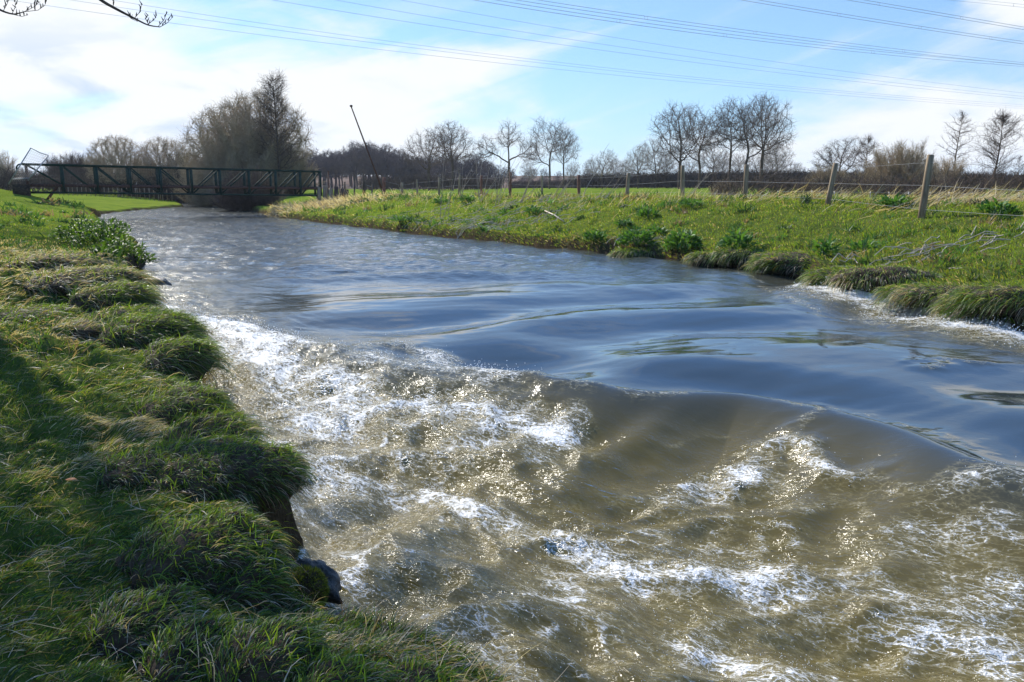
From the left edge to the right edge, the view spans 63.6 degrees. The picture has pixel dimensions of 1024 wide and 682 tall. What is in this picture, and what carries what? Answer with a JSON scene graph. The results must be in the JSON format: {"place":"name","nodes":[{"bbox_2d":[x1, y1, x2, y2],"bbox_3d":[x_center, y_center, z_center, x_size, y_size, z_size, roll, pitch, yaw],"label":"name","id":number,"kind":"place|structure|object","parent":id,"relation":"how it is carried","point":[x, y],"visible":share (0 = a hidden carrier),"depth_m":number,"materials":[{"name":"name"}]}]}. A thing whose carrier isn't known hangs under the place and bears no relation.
{"place":"outdoors","nodes":[
{"label":"outdoors","id":0,"kind":"place"},
{"bbox_2d":[313,608,344,618],"bbox_3d":[-0.983,1.542,4.246,0.478,0.343,0.324,6,12,28],"label":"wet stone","id":1,"kind":"object","parent":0,"point":[336,613],"visible":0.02,"depth_m":4.27,"materials":[{"name":"grey stone"}]},
{"bbox_2d":[0,176,1023,681],"bbox_3d":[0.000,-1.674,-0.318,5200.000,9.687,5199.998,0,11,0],"label":"ground","id":2,"kind":"structure","parent":0,"point":[116,202],"depth_m":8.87,"materials":[{"name":"green plant"}]},
{"bbox_2d":[0,148,24,190],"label":"bare willow","id":3,"kind":"object","parent":2,"relation":"on","point":[3,164],"visible":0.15,"depth_m":117.68,"materials":[{"name":"brown plant"}]},
{"bbox_2d":[8,148,48,183],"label":"leaning gate frame","id":4,"kind":"object","parent":2,"relation":"on","point":[14,178],"visible":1,"depth_m":47.03,"materials":[{"name":"grey metal"}]},
{"bbox_2d":[0,301,88,324],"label":"grass tussock","id":5,"kind":"object","parent":2,"relation":"on","point":[54,309],"depth_m":10.50,"materials":[{"name":"plant"}]},
{"bbox_2d":[0,245,131,272],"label":"grass tussock","id":6,"kind":"object","parent":2,"relation":"on","point":[38,260],"depth_m":13.52,"materials":[{"name":"plant"}]},
{"bbox_2d":[38,149,99,191],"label":"bare willow","id":7,"kind":"object","parent":2,"relation":"on","point":[65,161],"visible":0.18,"depth_m":101.17,"materials":[{"name":"brown plant"}]},
{"bbox_2d":[0,195,144,358],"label":"lawn weeds","id":8,"kind":"object","parent":2,"relation":"on","point":[23,212],"visible":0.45,"depth_m":18.35,"materials":[{"name":"green plant"}]},
{"bbox_2d":[46,305,111,341],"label":"grass tussock","id":9,"kind":"object","parent":2,"relation":"on","point":[89,328],"depth_m":9.63,"materials":[{"name":"plant"}]},
{"bbox_2d":[48,216,111,244],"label":"leafy weed","id":10,"kind":"object","parent":2,"relation":"on","point":[59,232],"visible":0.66,"depth_m":19.16,"materials":[{"name":"green plant"}]},
{"bbox_2d":[0,0,172,26],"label":"riverside tree","id":11,"kind":"object","parent":2,"relation":"on","point":[107,4],"visible":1,"depth_m":8.16,"materials":[{"name":"brown plant"}]},
{"bbox_2d":[13,260,166,307],"bbox_3d":[-6.181,-0.778,12.162,2.081,0.904,1.871,0,11,0],"label":"grass tussock","id":12,"kind":"object","parent":2,"relation":"on","point":[59,281],"depth_m":11.73,"materials":[{"name":"plant"}]},
{"bbox_2d":[0,164,192,202],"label":"thorn scrub","id":13,"kind":"object","parent":2,"relation":"on","point":[4,183],"visible":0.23,"depth_m":92.35,"materials":[{"name":"brown plant"}]},
{"bbox_2d":[72,219,132,246],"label":"leafy weed","id":14,"kind":"object","parent":2,"relation":"on","point":[102,233],"visible":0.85,"depth_m":18.51,"materials":[{"name":"green plant"}]},
{"bbox_2d":[80,244,126,264],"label":"leafy weed","id":15,"kind":"object","parent":2,"relation":"on","point":[113,253],"visible":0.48,"depth_m":14.20,"materials":[{"name":"green plant"}]},
{"bbox_2d":[55,277,173,314],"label":"grass tussock","id":16,"kind":"object","parent":2,"relation":"on","point":[110,294],"depth_m":11.05,"materials":[{"name":"plant"}]},
{"bbox_2d":[81,133,149,195],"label":"bare willow","id":17,"kind":"object","parent":2,"relation":"on","point":[111,158],"visible":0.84,"depth_m":91.92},
{"bbox_2d":[91,234,148,256],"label":"leafy weed","id":18,"kind":"object","parent":2,"relation":"on","point":[119,246],"visible":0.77,"depth_m":17.32,"materials":[{"name":"green plant"}]},
{"bbox_2d":[91,300,168,322],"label":"grass tussock","id":19,"kind":"object","parent":2,"relation":"on","point":[102,313],"depth_m":9.97,"materials":[{"name":"plant"}]},
{"bbox_2d":[84,443,180,495],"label":"grass tussock","id":20,"kind":"object","parent":2,"relation":"on","point":[122,470],"depth_m":4.91,"materials":[{"name":"plant"}]},
{"bbox_2d":[74,576,220,663],"bbox_3d":[-1.427,1.150,3.317,0.634,0.408,0.565,-5,12,-25],"label":"grass tussock","id":21,"kind":"object","parent":2,"relation":"on","point":[128,618],"depth_m":3.19,"materials":[{"name":"plant"}]},
{"bbox_2d":[109,509,200,589],"bbox_3d":[-1.569,1.034,3.916,0.742,0.464,0.674,0,11,0],"label":"grass tussock","id":22,"kind":"object","parent":2,"relation":"on","point":[142,539],"depth_m":3.82,"materials":[{"name":"plant"}]},
{"bbox_2d":[94,306,229,359],"bbox_3d":[-4.023,-0.002,9.488,1.619,0.863,1.373,0,11,0],"label":"grass tussock","id":23,"kind":"object","parent":2,"relation":"on","point":[142,329],"depth_m":9.19,"materials":[{"name":"plant"}]},
{"bbox_2d":[132,135,192,199],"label":"bare willow","id":24,"kind":"object","parent":2,"relation":"on","point":[168,156],"visible":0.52,"depth_m":94.56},
{"bbox_2d":[12,163,321,199],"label":"footbridge","id":25,"kind":"object","parent":2,"relation":"on","point":[21,189],"visible":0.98,"depth_m":52.11,"materials":[{"name":"green paint"}]},
{"bbox_2d":[143,147,203,201],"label":"bare willow","id":26,"kind":"object","parent":2,"relation":"on","point":[169,197],"visible":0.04,"depth_m":95.69,"materials":[{"name":"brown plant"}]},
{"bbox_2d":[126,376,241,428],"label":"grass tussock","id":27,"kind":"object","parent":2,"relation":"on","point":[170,404],"depth_m":6.36,"materials":[{"name":"plant"}]},
{"bbox_2d":[133,332,244,386],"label":"grass tussock","id":28,"kind":"object","parent":2,"relation":"on","point":[190,355],"depth_m":8.42,"materials":[{"name":"plant"}]},
{"bbox_2d":[126,608,253,681],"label":"grass tussock","id":29,"kind":"object","parent":2,"relation":"on","point":[177,654],"depth_m":2.97,"materials":[{"name":"plant"}]},
{"bbox_2d":[143,450,236,504],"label":"grass tussock","id":30,"kind":"object","parent":2,"relation":"on","point":[171,474],"depth_m":4.76,"materials":[{"name":"plant"}]},
{"bbox_2d":[127,423,266,485],"bbox_3d":[-1.956,0.766,5.205,1.140,0.563,0.894,0,11,0],"label":"grass tussock","id":31,"kind":"object","parent":2,"relation":"on","point":[177,446],"depth_m":5.16,"materials":[{"name":"plant"}]},
{"bbox_2d":[117,505,304,603],"bbox_3d":[-1.381,1.003,3.781,0.889,0.529,0.729,0,11,0],"label":"grass tussock","id":32,"kind":"object","parent":2,"relation":"on","point":[201,550],"depth_m":3.63,"materials":[{"name":"plant"}]},
{"bbox_2d":[169,135,256,206],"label":"bare willow","id":33,"kind":"object","parent":2,"relation":"on","point":[199,200],"visible":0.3,"depth_m":76.90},
{"bbox_2d":[150,402,285,446],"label":"grass tussock","id":34,"kind":"object","parent":2,"relation":"on","point":[221,420],"depth_m":5.59,"materials":[{"name":"plant"}]},
{"bbox_2d":[172,97,292,183],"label":"bare willow","id":35,"kind":"object","parent":2,"relation":"on","point":[201,130],"visible":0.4,"depth_m":79.52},
{"bbox_2d":[206,163,288,210],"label":"bush","id":36,"kind":"object","parent":2,"relation":"on","point":[237,203],"visible":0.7,"depth_m":64.06,"materials":[{"name":"brown plant"}]},
{"bbox_2d":[189,111,307,192],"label":"bare willow","id":37,"kind":"object","parent":2,"relation":"on","point":[281,178],"visible":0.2,"depth_m":79.05,"materials":[{"name":"brown plant"}]},
{"bbox_2d":[181,434,322,512],"bbox_3d":[-1.631,0.823,5.032,0.999,0.495,0.840,0,11,0],"label":"grass tussock","id":38,"kind":"object","parent":2,"relation":"on","point":[270,474],"depth_m":4.87,"materials":[{"name":"plant"}]},
{"bbox_2d":[199,547,312,613],"bbox_3d":[-1.159,1.101,3.682,0.515,0.470,0.564,-6,12,-30],"label":"grass tussock","id":39,"kind":"object","parent":2,"relation":"on","point":[264,587],"depth_m":3.56,"materials":[{"name":"plant"}]},
{"bbox_2d":[202,83,317,172],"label":"bare willow","id":40,"kind":"object","parent":2,"relation":"on","point":[300,137],"visible":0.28,"depth_m":84.41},
{"bbox_2d":[189,609,350,681],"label":"grass tussock","id":41,"kind":"object","parent":2,"relation":"on","point":[254,651],"depth_m":2.82,"materials":[{"name":"plant"}]},
{"bbox_2d":[249,68,308,196],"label":"pointed alder","id":42,"kind":"object","parent":2,"relation":"on","point":[280,87],"visible":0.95,"depth_m":78.83,"materials":[{"name":"brown plant"}]},
{"bbox_2d":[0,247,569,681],"bbox_3d":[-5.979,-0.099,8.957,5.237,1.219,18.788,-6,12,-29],"label":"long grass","id":43,"kind":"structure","parent":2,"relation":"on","point":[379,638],"depth_m":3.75,"materials":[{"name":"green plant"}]},
{"bbox_2d":[2,139,590,188],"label":"distant woodland","id":44,"kind":"object","parent":2,"relation":"on","point":[353,161],"visible":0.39,"depth_m":218.95,"materials":[{"name":"plant"}]},
{"bbox_2d":[276,138,327,193],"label":"bare willow","id":45,"kind":"object","parent":2,"relation":"on","point":[303,177],"visible":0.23,"depth_m":87.54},
{"bbox_2d":[317,186,348,200],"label":"timber abutment","id":46,"kind":"object","parent":2,"relation":"on","point":[336,192],"visible":0.46,"depth_m":56.57,"materials":[{"name":"wood"}]},
{"bbox_2d":[261,641,410,681],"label":"grass tussock","id":47,"kind":"object","parent":2,"relation":"on","point":[328,669],"depth_m":2.77,"materials":[{"name":"plant"}]},
{"bbox_2d":[265,187,453,217],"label":"dead reed bed","id":48,"kind":"object","parent":2,"relation":"on","point":[316,204],"visible":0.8,"depth_m":52.82,"materials":[{"name":"beige plant"}]},
{"bbox_2d":[398,126,449,190],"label":"oak tree","id":49,"kind":"object","parent":2,"relation":"on","point":[430,164],"visible":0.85,"depth_m":145.90,"materials":[{"name":"brown plant"}]},
{"bbox_2d":[380,651,470,681],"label":"grass tussock","id":50,"kind":"object","parent":2,"relation":"on","point":[414,669],"depth_m":2.94,"materials":[{"name":"plant"}]},
{"bbox_2d":[355,169,504,189],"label":"scrub line","id":51,"kind":"object","parent":2,"relation":"on","point":[393,183],"visible":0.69,"depth_m":154.27,"materials":[{"name":"brown plant"}]},
{"bbox_2d":[428,119,476,190],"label":"oak tree","id":52,"kind":"object","parent":2,"relation":"on","point":[451,144],"visible":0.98,"depth_m":141.81,"materials":[{"name":"brown plant"}]},
{"bbox_2d":[470,120,543,189],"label":"oak tree","id":53,"kind":"object","parent":2,"relation":"on","point":[502,141],"visible":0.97,"depth_m":136.31,"materials":[{"name":"brown plant"}]},
{"bbox_2d":[523,115,575,188],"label":"oak tree","id":54,"kind":"object","parent":2,"relation":"on","point":[549,139],"visible":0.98,"depth_m":134.43,"materials":[{"name":"brown plant"}]},
{"bbox_2d":[545,124,581,187],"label":"oak tree","id":55,"kind":"object","parent":2,"relation":"on","point":[564,153],"visible":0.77,"depth_m":142.37,"materials":[{"name":"brown plant"}]},
{"bbox_2d":[360,186,789,219],"bbox_3d":[-0.329,-6.601,39.277,8.264,1.578,28.366,-7,13,-32],"label":"dry grass fringe","id":56,"kind":"object","parent":2,"relation":"on","point":[659,194],"visible":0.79,"depth_m":33.54,"materials":[{"name":"beige plant"}]},
{"bbox_2d":[583,228,609,241],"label":"dock plant","id":57,"kind":"object","parent":2,"relation":"on","point":[595,234],"visible":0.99,"depth_m":25.22,"materials":[{"name":"green plant"}]},
{"bbox_2d":[582,148,619,188],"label":"tree","id":58,"kind":"object","parent":2,"relation":"on","point":[603,166],"visible":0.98,"depth_m":156.40,"materials":[{"name":"brown plant"}]},
{"bbox_2d":[607,246,654,257],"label":"grass tussock","id":59,"kind":"object","parent":2,"relation":"on","point":[628,252],"depth_m":23.26,"materials":[{"name":"plant"}]},
{"bbox_2d":[616,226,657,246],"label":"dock plant","id":60,"kind":"object","parent":2,"relation":"on","point":[646,236],"visible":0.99,"depth_m":23.63,"materials":[{"name":"green plant"}]},
{"bbox_2d":[620,144,653,188],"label":"tree","id":61,"kind":"object","parent":2,"relation":"on","point":[639,161],"visible":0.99,"depth_m":154.43,"materials":[{"name":"brown plant"}]},
{"bbox_2d":[271,190,1023,329],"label":"bank grass","id":62,"kind":"structure","parent":2,"relation":"on","point":[1020,203],"depth_m":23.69,"materials":[{"name":"green plant"}]},
{"bbox_2d":[635,137,674,187],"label":"tree","id":63,"kind":"object","parent":2,"relation":"on","point":[655,164],"visible":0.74,"depth_m":165.71,"materials":[{"name":"brown plant"}]},
{"bbox_2d":[647,100,715,188],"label":"oak tree","id":64,"kind":"object","parent":2,"relation":"on","point":[681,144],"visible":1,"depth_m":130.56,"materials":[{"name":"brown plant"}]},
{"bbox_2d":[659,227,703,252],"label":"dock plant","id":65,"kind":"object","parent":2,"relation":"on","point":[691,239],"visible":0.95,"depth_m":22.18,"materials":[{"name":"green plant"}]},
{"bbox_2d":[356,193,1023,268],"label":"flood debris","id":66,"kind":"object","parent":2,"relation":"on","point":[913,252],"visible":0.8,"depth_m":30.34,"materials":[{"name":"plant"}]},
{"bbox_2d":[668,103,732,188],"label":"oak tree","id":67,"kind":"object","parent":2,"relation":"on","point":[698,160],"visible":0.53,"depth_m":135.87,"materials":[{"name":"brown plant"}]},
{"bbox_2d":[382,154,1023,218],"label":"wire fence","id":68,"kind":"object","parent":2,"relation":"on","point":[926,185],"visible":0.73,"depth_m":25.42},
{"bbox_2d":[680,247,731,267],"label":"grass tussock","id":69,"kind":"object","parent":2,"relation":"on","point":[701,256],"depth_m":21.02,"materials":[{"name":"plant"}]},
{"bbox_2d":[693,140,728,171],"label":"tree","id":70,"kind":"object","parent":2,"relation":"on","point":[712,158],"visible":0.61,"depth_m":170.21,"materials":[{"name":"brown plant"}]},
{"bbox_2d":[706,151,737,172],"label":"tree","id":71,"kind":"object","parent":2,"relation":"on","point":[720,164],"visible":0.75,"depth_m":166.03,"materials":[{"name":"brown plant"}]},
{"bbox_2d":[702,96,760,180],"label":"oak tree","id":72,"kind":"object","parent":2,"relation":"on","point":[731,145],"visible":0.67,"depth_m":133.57,"materials":[{"name":"brown plant"}]},
{"bbox_2d":[706,245,767,268],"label":"grass tussock","id":73,"kind":"object","parent":2,"relation":"on","point":[735,255],"depth_m":20.27,"materials":[{"name":"plant"}]},
{"bbox_2d":[715,227,760,249],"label":"dock plant","id":74,"kind":"object","parent":2,"relation":"on","point":[737,240],"visible":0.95,"depth_m":20.73,"materials":[{"name":"green plant"}]},
{"bbox_2d":[711,94,785,164],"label":"oak tree","id":75,"kind":"object","parent":2,"relation":"on","point":[744,133],"visible":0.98,"depth_m":129.81,"materials":[{"name":"brown plant"}]},
{"bbox_2d":[732,92,798,188],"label":"oak tree","id":76,"kind":"object","parent":2,"relation":"on","point":[786,124],"visible":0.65,"depth_m":136.94,"materials":[{"name":"brown plant"}]},
{"bbox_2d":[512,167,1023,188],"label":"hedge","id":77,"kind":"object","parent":2,"relation":"on","point":[667,179],"visible":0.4,"depth_m":167.43,"materials":[{"name":"brown plant"}]},
{"bbox_2d":[757,142,798,187],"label":"tree","id":78,"kind":"object","parent":2,"relation":"on","point":[784,157],"visible":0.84,"depth_m":160.49,"materials":[{"name":"brown plant"}]},
{"bbox_2d":[741,248,822,277],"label":"grass tussock","id":79,"kind":"object","parent":2,"relation":"on","point":[790,262],"depth_m":18.28,"materials":[{"name":"plant"}]},
{"bbox_2d":[811,233,841,256],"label":"dock plant","id":80,"kind":"object","parent":2,"relation":"on","point":[825,248],"visible":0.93,"depth_m":18.62,"materials":[{"name":"green plant"}]},
{"bbox_2d":[802,160,852,193],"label":"bare bush","id":81,"kind":"object","parent":2,"relation":"on","point":[817,171],"visible":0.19,"depth_m":64.06,"materials":[{"name":"brown plant"}]},
{"bbox_2d":[792,264,863,286],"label":"grass tussock","id":82,"kind":"object","parent":2,"relation":"on","point":[817,276],"depth_m":15.90,"materials":[{"name":"plant"}]},
{"bbox_2d":[809,135,869,172],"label":"alder tree","id":83,"kind":"object","parent":2,"relation":"on","point":[842,154],"visible":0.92,"depth_m":68.17,"materials":[{"name":"brown plant"}]},
{"bbox_2d":[660,181,1023,220],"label":"dead reeds","id":84,"kind":"object","parent":2,"relation":"on","point":[935,198],"visible":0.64,"depth_m":23.45,"materials":[{"name":"beige plant"}]},
{"bbox_2d":[691,161,1023,196],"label":"bramble strip","id":85,"kind":"object","parent":2,"relation":"on","point":[808,185],"visible":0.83,"depth_m":48.51,"materials":[{"name":"brown plant"}]},
{"bbox_2d":[845,234,879,253],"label":"dock plant","id":86,"kind":"object","parent":2,"relation":"on","point":[862,244],"visible":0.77,"depth_m":18.68,"materials":[{"name":"green plant"}]},
{"bbox_2d":[813,260,946,297],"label":"grass tussock","id":87,"kind":"object","parent":2,"relation":"on","point":[865,278],"depth_m":14.53,"materials":[{"name":"plant"}]},
{"bbox_2d":[872,192,912,207],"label":"dock plant","id":88,"kind":"object","parent":2,"relation":"on","point":[888,202],"visible":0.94,"depth_m":22.79,"materials":[{"name":"green plant"}]},
{"bbox_2d":[846,136,947,194],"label":"bare bush","id":89,"kind":"object","parent":2,"relation":"on","point":[906,160],"visible":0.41,"depth_m":53.98,"materials":[{"name":"brown plant"}]},
{"bbox_2d":[864,278,949,315],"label":"grass tussock","id":90,"kind":"object","parent":2,"relation":"on","point":[883,291],"depth_m":13.61,"materials":[{"name":"plant"}]},
{"bbox_2d":[881,274,997,315],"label":"grass tussock","id":91,"kind":"object","parent":2,"relation":"on","point":[917,295],"depth_m":12.84,"materials":[{"name":"plant"}]},
{"bbox_2d":[920,150,969,187],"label":"bare bush","id":92,"kind":"object","parent":2,"relation":"on","point":[955,168],"visible":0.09,"depth_m":57.90,"materials":[{"name":"plant"}]},
{"bbox_2d":[935,109,978,164],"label":"alder tree","id":93,"kind":"object","parent":2,"relation":"on","point":[958,138],"visible":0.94,"depth_m":64.29,"materials":[{"name":"brown plant"}]},
{"bbox_2d":[915,288,1008,326],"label":"grass tussock","id":94,"kind":"object","parent":2,"relation":"on","point":[940,304],"depth_m":11.90,"materials":[{"name":"plant"}]},
{"bbox_2d":[938,277,1023,325],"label":"grass tussock","id":95,"kind":"object","parent":2,"relation":"on","point":[1006,299],"depth_m":11.48,"materials":[{"name":"plant"}]},
{"bbox_2d":[966,107,1023,193],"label":"alder tree","id":96,"kind":"object","parent":2,"relation":"on","point":[1001,119],"visible":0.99,"depth_m":60.18,"materials":[{"name":"brown plant"}]},
{"bbox_2d":[974,196,1021,215],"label":"dock plant","id":97,"kind":"object","parent":2,"relation":"on","point":[990,207],"visible":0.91,"depth_m":19.31,"materials":[{"name":"green plant"}]},
{"bbox_2d":[0,0,1023,175],"label":"sky","id":98,"kind":"structure","parent":0,"point":[70,79],"materials":[{"name":"blue"}]},
{"bbox_2d":[12,0,1022,108],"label":"power line","id":99,"kind":"object","parent":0,"point":[448,57],"visible":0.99,"depth_m":120.46,"materials":[{"name":"black metal"}]},
{"bbox_2d":[74,0,1020,106],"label":"power line","id":100,"kind":"object","parent":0,"point":[485,56],"visible":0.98,"depth_m":125.54,"materials":[{"name":"black metal"}]},
{"bbox_2d":[98,202,1023,681],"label":"water","id":101,"kind":"structure","parent":0,"point":[652,384],"depth_m":6.91,"materials":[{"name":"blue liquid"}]},
{"bbox_2d":[285,558,342,604],"bbox_3d":[-1.155,1.414,4.843,0.512,0.268,0.189,9,14,39],"label":"wet stone","id":102,"kind":"object","parent":101,"relation":"on","point":[333,580],"visible":0.49,"depth_m":4.74,"materials":[{"name":"grey stone"}]},
{"bbox_2d":[286,563,330,611],"bbox_3d":[-1.089,1.302,4.346,0.277,0.264,0.255,0,11,0],"label":"moss ball","id":103,"kind":"object","parent":102,"relation":"on","point":[313,581],"visible":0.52,"depth_m":4.29,"materials":[{"name":"plant"}]},
{"bbox_2d":[148,271,1023,681],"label":"spray","id":104,"kind":"object","parent":101,"relation":"on","point":[572,439],"visible":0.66,"depth_m":7.75,"materials":[{"name":"white liquid"}]},
{"bbox_2d":[114,0,1021,104],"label":"power line","id":105,"kind":"object","parent":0,"point":[510,56],"visible":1,"depth_m":129.03,"materials":[{"name":"black metal"}]},
{"bbox_2d":[475,0,1023,66],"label":"bundled power line","id":106,"kind":"object","parent":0,"point":[709,31],"visible":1,"depth_m":121.97,"materials":[{"name":"black metal"}]},
{"bbox_2d":[518,0,1023,64],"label":"bundled power line","id":107,"kind":"object","parent":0,"point":[742,29],"visible":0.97,"depth_m":129.23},
{"bbox_2d":[743,0,1023,43],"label":"bundled power line","id":108,"kind":"object","parent":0,"point":[878,19],"visible":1,"depth_m":128.86,"materials":[{"name":"black metal"}]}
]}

